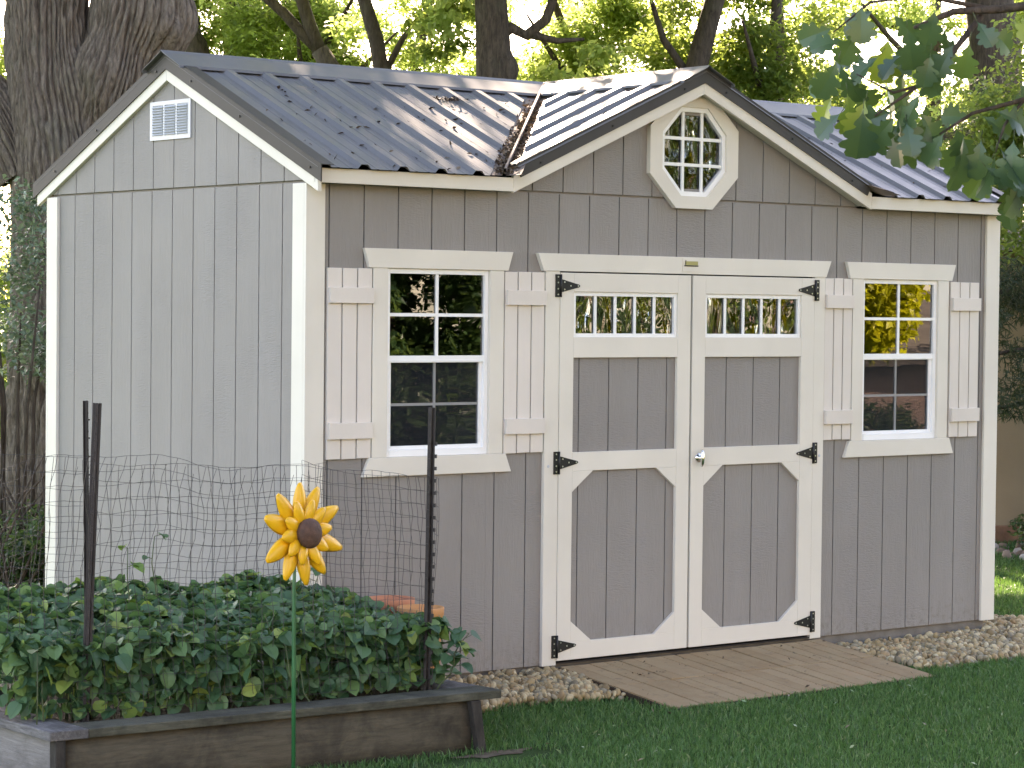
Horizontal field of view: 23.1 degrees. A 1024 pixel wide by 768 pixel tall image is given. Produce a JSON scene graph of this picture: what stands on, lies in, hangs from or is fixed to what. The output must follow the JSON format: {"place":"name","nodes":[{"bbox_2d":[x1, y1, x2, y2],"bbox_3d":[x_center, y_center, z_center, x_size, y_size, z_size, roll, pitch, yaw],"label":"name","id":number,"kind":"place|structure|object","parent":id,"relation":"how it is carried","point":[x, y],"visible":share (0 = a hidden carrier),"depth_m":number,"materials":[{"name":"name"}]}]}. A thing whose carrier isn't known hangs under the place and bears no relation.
{"place":"outdoors","nodes":[
{"label":"outdoors","id":0,"kind":"place"},
{"bbox_2d":[0,350,1023,767],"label":"lawn","id":1,"kind":"structure","parent":0,"point":[532,752],"depth_m":11.39,"materials":[{"name":"plant"}]},
{"bbox_2d":[0,249,10,438],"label":"sunlit shrub","id":2,"kind":"object","parent":1,"relation":"on","point":[3,306],"visible":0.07,"depth_m":20.90,"materials":[{"name":"green plant"}]},
{"bbox_2d":[0,0,10,381],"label":"leafy tree","id":3,"kind":"object","parent":1,"relation":"on","point":[2,69],"visible":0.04,"depth_m":29.53,"materials":[{"name":"green plant"}]},
{"bbox_2d":[0,498,44,587],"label":"shrub","id":4,"kind":"object","parent":1,"relation":"on","point":[20,547],"visible":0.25,"depth_m":15.04,"materials":[{"name":"green plant"}]},
{"bbox_2d":[0,452,45,588],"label":"bare shrub","id":5,"kind":"object","parent":1,"relation":"on","point":[23,574],"visible":0.06,"depth_m":14.87,"materials":[{"name":"brown plant"}]},
{"bbox_2d":[0,172,46,582],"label":"evergreen bush","id":6,"kind":"object","parent":1,"relation":"on","point":[40,351],"visible":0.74,"depth_m":15.46,"materials":[{"name":"green plant"}]},
{"bbox_2d":[0,0,197,567],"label":"oak tree","id":7,"kind":"object","parent":1,"relation":"on","point":[74,69],"visible":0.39,"depth_m":16.73,"materials":[{"name":"brown plant"}]},
{"bbox_2d":[186,1,209,53],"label":"thin tree","id":8,"kind":"object","parent":1,"relation":"on","point":[198,44],"visible":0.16,"depth_m":29.89,"materials":[{"name":"brown plant"}]},
{"bbox_2d":[185,0,285,58],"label":"leafy tree","id":9,"kind":"object","parent":1,"relation":"on","point":[210,35],"visible":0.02,"depth_m":30.80,"materials":[{"name":"green plant"}]},
{"bbox_2d":[0,662,500,767],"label":"raised bed","id":10,"kind":"object","parent":1,"relation":"on","point":[443,717],"visible":0.76,"depth_m":10.36,"materials":[{"name":"brown wood"}]},
{"bbox_2d":[83,401,90,719],"bbox_3d":[-1.731,0.801,10.219,0.025,1.469,0.060,1,2,23],"label":"fence post","id":11,"kind":"object","parent":10,"relation":"on","point":[86,437],"visible":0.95,"depth_m":10.19,"materials":[{"name":"black metal"}]},
{"bbox_2d":[80,403,101,722],"bbox_3d":[-1.711,0.807,10.159,0.090,1.461,0.035,-1,2,-39],"label":"fence post","id":12,"kind":"object","parent":10,"relation":"on","point":[93,506],"visible":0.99,"depth_m":10.16,"materials":[{"name":"black metal"}]},
{"bbox_2d":[115,543,144,691],"bbox_3d":[-1.639,1.023,10.657,0.149,0.681,0.143,1,2,12],"label":"bean plant","id":13,"kind":"object","parent":10,"relation":"on","point":[119,585],"visible":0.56,"depth_m":10.66,"materials":[{"name":"green plant"}]},
{"bbox_2d":[142,532,167,603],"bbox_3d":[-1.542,1.000,10.845,0.112,0.720,0.138,1,2,-1],"label":"bean plant","id":14,"kind":"object","parent":10,"relation":"on","point":[154,581],"visible":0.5,"depth_m":10.84,"materials":[{"name":"green plant"}]},
{"bbox_2d":[0,569,453,724],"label":"bean foliage","id":15,"kind":"object","parent":10,"relation":"on","point":[18,651],"visible":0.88,"depth_m":10.57,"materials":[{"name":"green plant"}]},
{"bbox_2d":[74,691,411,722],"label":"bed litter","id":16,"kind":"object","parent":10,"relation":"on","point":[235,707],"visible":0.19,"depth_m":10.57,"materials":[{"name":"brown plant"}]},
{"bbox_2d":[296,566,333,662],"bbox_3d":[-0.868,1.072,10.982,0.172,0.580,0.183,1,2,2],"label":"bean plant","id":17,"kind":"object","parent":10,"relation":"on","point":[326,594],"visible":0.29,"depth_m":10.95,"materials":[{"name":"green plant"}]},
{"bbox_2d":[423,407,436,690],"bbox_3d":[-0.365,0.815,10.996,0.054,1.424,0.038,1,2,18],"label":"fence post","id":18,"kind":"object","parent":10,"relation":"on","point":[429,552],"visible":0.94,"depth_m":10.99,"materials":[{"name":"black metal"}]},
{"bbox_2d":[0,454,438,713],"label":"wire fence","id":19,"kind":"object","parent":18,"relation":"attached to","point":[214,546],"visible":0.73,"depth_m":10.68,"materials":[{"name":"grey metal"}]},
{"bbox_2d":[431,626,481,688],"bbox_3d":[-0.244,1.222,11.068,0.220,0.291,0.195,1,2,3],"label":"bean plant","id":20,"kind":"object","parent":10,"relation":"on","point":[457,635],"visible":0.98,"depth_m":11.04,"materials":[{"name":"green plant"}]},
{"bbox_2d":[223,1,286,54],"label":"thin tree","id":21,"kind":"object","parent":1,"relation":"on","point":[236,11],"visible":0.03,"depth_m":31.92,"materials":[{"name":"green plant"}]},
{"bbox_2d":[209,0,397,66],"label":"leafy tree","id":22,"kind":"object","parent":1,"relation":"on","point":[251,35],"visible":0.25,"depth_m":29.65,"materials":[{"name":"green plant"}]},
{"bbox_2d":[264,482,342,767],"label":"sunflower stake","id":23,"kind":"object","parent":1,"relation":"on","point":[301,526],"visible":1,"depth_m":10.02,"materials":[{"name":"yellow metal"}]},
{"bbox_2d":[203,0,420,69],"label":"leafy tree","id":24,"kind":"object","parent":1,"relation":"on","point":[388,35],"visible":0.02,"depth_m":33.02,"materials":[{"name":"green plant"}]},
{"bbox_2d":[197,0,475,75],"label":"forked tree","id":25,"kind":"object","parent":1,"relation":"on","point":[307,33],"visible":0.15,"depth_m":27.97,"materials":[{"name":"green plant"}]},
{"bbox_2d":[335,0,528,78],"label":"leafy tree","id":26,"kind":"object","parent":1,"relation":"on","point":[410,64],"visible":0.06,"depth_m":33.60,"materials":[{"name":"green plant"}]},
{"bbox_2d":[357,0,509,74],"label":"slender tree","id":27,"kind":"object","parent":1,"relation":"on","point":[375,38],"visible":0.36,"depth_m":25.53,"materials":[{"name":"green plant"}]},
{"bbox_2d":[450,747,530,757],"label":"bare soil","id":28,"kind":"structure","parent":1,"relation":"on","point":[495,753],"depth_m":10.89,"materials":[{"name":"brown soil"}]},
{"bbox_2d":[33,50,1019,678],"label":"garden shed","id":29,"kind":"structure","parent":1,"relation":"on","point":[693,360],"depth_m":13.07,"materials":[{"name":"grey paint"}]},
{"bbox_2d":[361,248,512,476],"bbox_3d":[-0.371,-0.107,12.320,0.913,1.104,0.052,-1,2,-39],"label":"window","id":30,"kind":"structure","parent":29,"relation":"in","point":[437,341],"depth_m":12.33,"materials":[{"name":"beige paint"}]},
{"bbox_2d":[492,100,544,174],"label":"valley litter","id":31,"kind":"object","parent":29,"relation":"on","point":[505,152],"visible":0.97,"depth_m":12.97,"materials":[{"name":"brown plant"}]},
{"bbox_2d":[266,85,944,186],"bbox_3d":[0.675,-1.365,13.667,4.853,0.586,1.102,-1,2,-39],"label":"roof debris","id":32,"kind":"object","parent":29,"relation":"on","point":[452,98],"visible":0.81,"depth_m":12.95,"materials":[{"name":"brown plant"}]},
{"bbox_2d":[551,273,690,660],"bbox_3d":[0.565,0.421,13.085,0.939,1.991,0.065,-1,2,-39],"label":"door","id":33,"kind":"structure","parent":29,"relation":"in","point":[621,461],"depth_m":13.09,"materials":[{"name":"beige paint"}]},
{"bbox_2d":[646,96,738,209],"bbox_3d":[0.962,-1.235,13.324,0.636,0.604,0.038,-1,2,-39],"label":"octagon window","id":34,"kind":"structure","parent":29,"relation":"in","point":[684,151],"depth_m":13.34,"materials":[{"name":"beige paint"}]},
{"bbox_2d":[687,276,819,646],"bbox_3d":[1.326,0.411,13.673,0.953,1.991,0.099,-1,2,-39],"label":"door","id":35,"kind":"structure","parent":29,"relation":"in","point":[752,449],"depth_m":13.67,"materials":[{"name":"beige paint"}]},
{"bbox_2d":[842,262,955,457],"bbox_3d":[2.223,-0.141,14.399,0.913,1.104,0.052,-1,2,-39],"label":"window","id":36,"kind":"structure","parent":29,"relation":"in","point":[899,345],"depth_m":14.41,"materials":[{"name":"beige paint"}]},
{"bbox_2d":[408,0,652,81],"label":"oak tree","id":37,"kind":"object","parent":1,"relation":"on","point":[495,28],"visible":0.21,"depth_m":23.97,"materials":[{"name":"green plant"}]},
{"bbox_2d":[451,0,673,72],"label":"leafy tree","id":38,"kind":"object","parent":1,"relation":"on","point":[561,2],"depth_m":32.93,"materials":[{"name":"green plant"}]},
{"bbox_2d":[510,0,678,81],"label":"leafy tree","id":39,"kind":"object","parent":1,"relation":"on","point":[617,17],"visible":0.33,"depth_m":29.16,"materials":[{"name":"green plant"}]},
{"bbox_2d":[584,0,862,106],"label":"dark tree","id":40,"kind":"object","parent":1,"relation":"on","point":[699,48],"visible":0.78,"depth_m":27.14,"materials":[{"name":"green plant"}]},
{"bbox_2d":[558,668,930,709],"bbox_3d":[1.254,1.551,13.084,1.917,0.183,0.875,-1,2,-39],"label":"paver bedding","id":41,"kind":"object","parent":1,"relation":"on","point":[630,695],"visible":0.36,"depth_m":12.40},
{"bbox_2d":[560,639,932,707],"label":"paver path","id":42,"kind":"structure","parent":41,"relation":"on","point":[827,665],"depth_m":13.03,"materials":[{"name":"wood"}]},
{"bbox_2d":[615,640,912,694],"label":"paver litter","id":43,"kind":"object","parent":42,"relation":"on","point":[739,682],"visible":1,"depth_m":12.97,"materials":[{"name":"brown plant"}]},
{"bbox_2d":[545,691,946,759],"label":"lawn litter","id":44,"kind":"object","parent":1,"relation":"on","point":[729,705],"visible":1,"depth_m":11.62,"materials":[{"name":"brown plant"}]},
{"bbox_2d":[488,677,1017,764],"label":"clover leaves","id":45,"kind":"object","parent":1,"relation":"on","point":[851,746],"visible":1,"depth_m":11.47,"materials":[{"name":"green plant"}]},
{"bbox_2d":[624,0,885,105],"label":"leafy tree","id":46,"kind":"object","parent":1,"relation":"on","point":[771,62],"visible":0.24,"depth_m":27.51,"materials":[{"name":"green plant"}]},
{"bbox_2d":[609,0,942,127],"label":"leafy tree","id":47,"kind":"object","parent":1,"relation":"on","point":[914,8],"visible":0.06,"depth_m":30.55,"materials":[{"name":"green plant"}]},
{"bbox_2d":[791,36,885,111],"bbox_3d":[4.445,-2.117,37.714,3.516,6.318,2.673,0,2,-9],"label":"leafy tree","id":48,"kind":"object","parent":1,"relation":"on","point":[866,88],"depth_m":37.49,"materials":[{"name":"green plant"}]},
{"bbox_2d":[748,0,1023,150],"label":"leafy tree","id":49,"kind":"object","parent":1,"relation":"on","point":[879,22],"visible":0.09,"depth_m":32.70,"materials":[{"name":"green plant"}]},
{"bbox_2d":[798,0,1023,231],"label":"foreground oak","id":50,"kind":"object","parent":1,"relation":"on","point":[866,130],"visible":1,"depth_m":6.95,"materials":[{"name":"green plant"}]},
{"bbox_2d":[840,0,1023,215],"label":"tree","id":51,"kind":"object","parent":1,"relation":"on","point":[981,56],"visible":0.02,"depth_m":27.74,"materials":[{"name":"green plant"}]},
{"bbox_2d":[931,11,1023,269],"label":"leafy tree","id":52,"kind":"object","parent":1,"relation":"on","point":[991,93],"visible":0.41,"depth_m":20.11,"materials":[{"name":"green plant"}]},
{"bbox_2d":[995,221,1023,543],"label":"tan house","id":53,"kind":"structure","parent":1,"relation":"on","point":[1010,474],"depth_m":21.22,"materials":[{"name":"paint"}]},
{"bbox_2d":[995,541,1023,560],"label":"rock mulch","id":54,"kind":"object","parent":1,"relation":"on","point":[1017,550],"visible":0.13,"depth_m":20.08,"materials":[{"name":"beige stone"}]},
{"bbox_2d":[997,249,1023,423],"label":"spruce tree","id":55,"kind":"object","parent":1,"relation":"on","point":[1009,290],"visible":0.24,"depth_m":18.18,"materials":[{"name":"green plant"}]},
{"bbox_2d":[1007,514,1023,549],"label":"shrub","id":56,"kind":"object","parent":1,"relation":"on","point":[1019,520],"visible":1,"depth_m":20.62,"materials":[{"name":"green plant"}]},
{"bbox_2d":[0,0,1023,291],"label":"sky","id":57,"kind":"structure","parent":0,"point":[868,50],"materials":[{"name":"white"}]},
{"label":"gravel base","id":58,"kind":"structure","parent":0,"visible":0},
{"bbox_2d":[835,614,1023,669],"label":"river gravel","id":59,"kind":"structure","parent":58,"relation":"on","point":[1002,636],"depth_m":14.18,"materials":[{"name":"beige gravel"}]},
{"label":"gravel base","id":60,"kind":"structure","parent":0,"visible":0},
{"bbox_2d":[445,665,625,712],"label":"river gravel","id":61,"kind":"structure","parent":60,"relation":"on","point":[546,684],"depth_m":12.39,"materials":[{"name":"beige gravel"}]},
{"bbox_2d":[369,595,414,612],"bbox_3d":[-0.584,1.285,12.001,0.233,0.520,0.233,-1,2,-39],"label":"flower pot","id":62,"kind":"object","parent":61,"relation":"on","point":[385,598],"visible":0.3,"depth_m":11.92,"materials":[{"name":"ceramic"}]},
{"bbox_2d":[397,604,443,668],"bbox_3d":[-0.433,1.306,11.776,0.225,0.515,0.225,-1,2,-39],"label":"flower pot","id":63,"kind":"object","parent":61,"relation":"on","point":[438,609],"visible":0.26,"depth_m":11.73,"materials":[{"name":"orange ceramic"}]}
]}

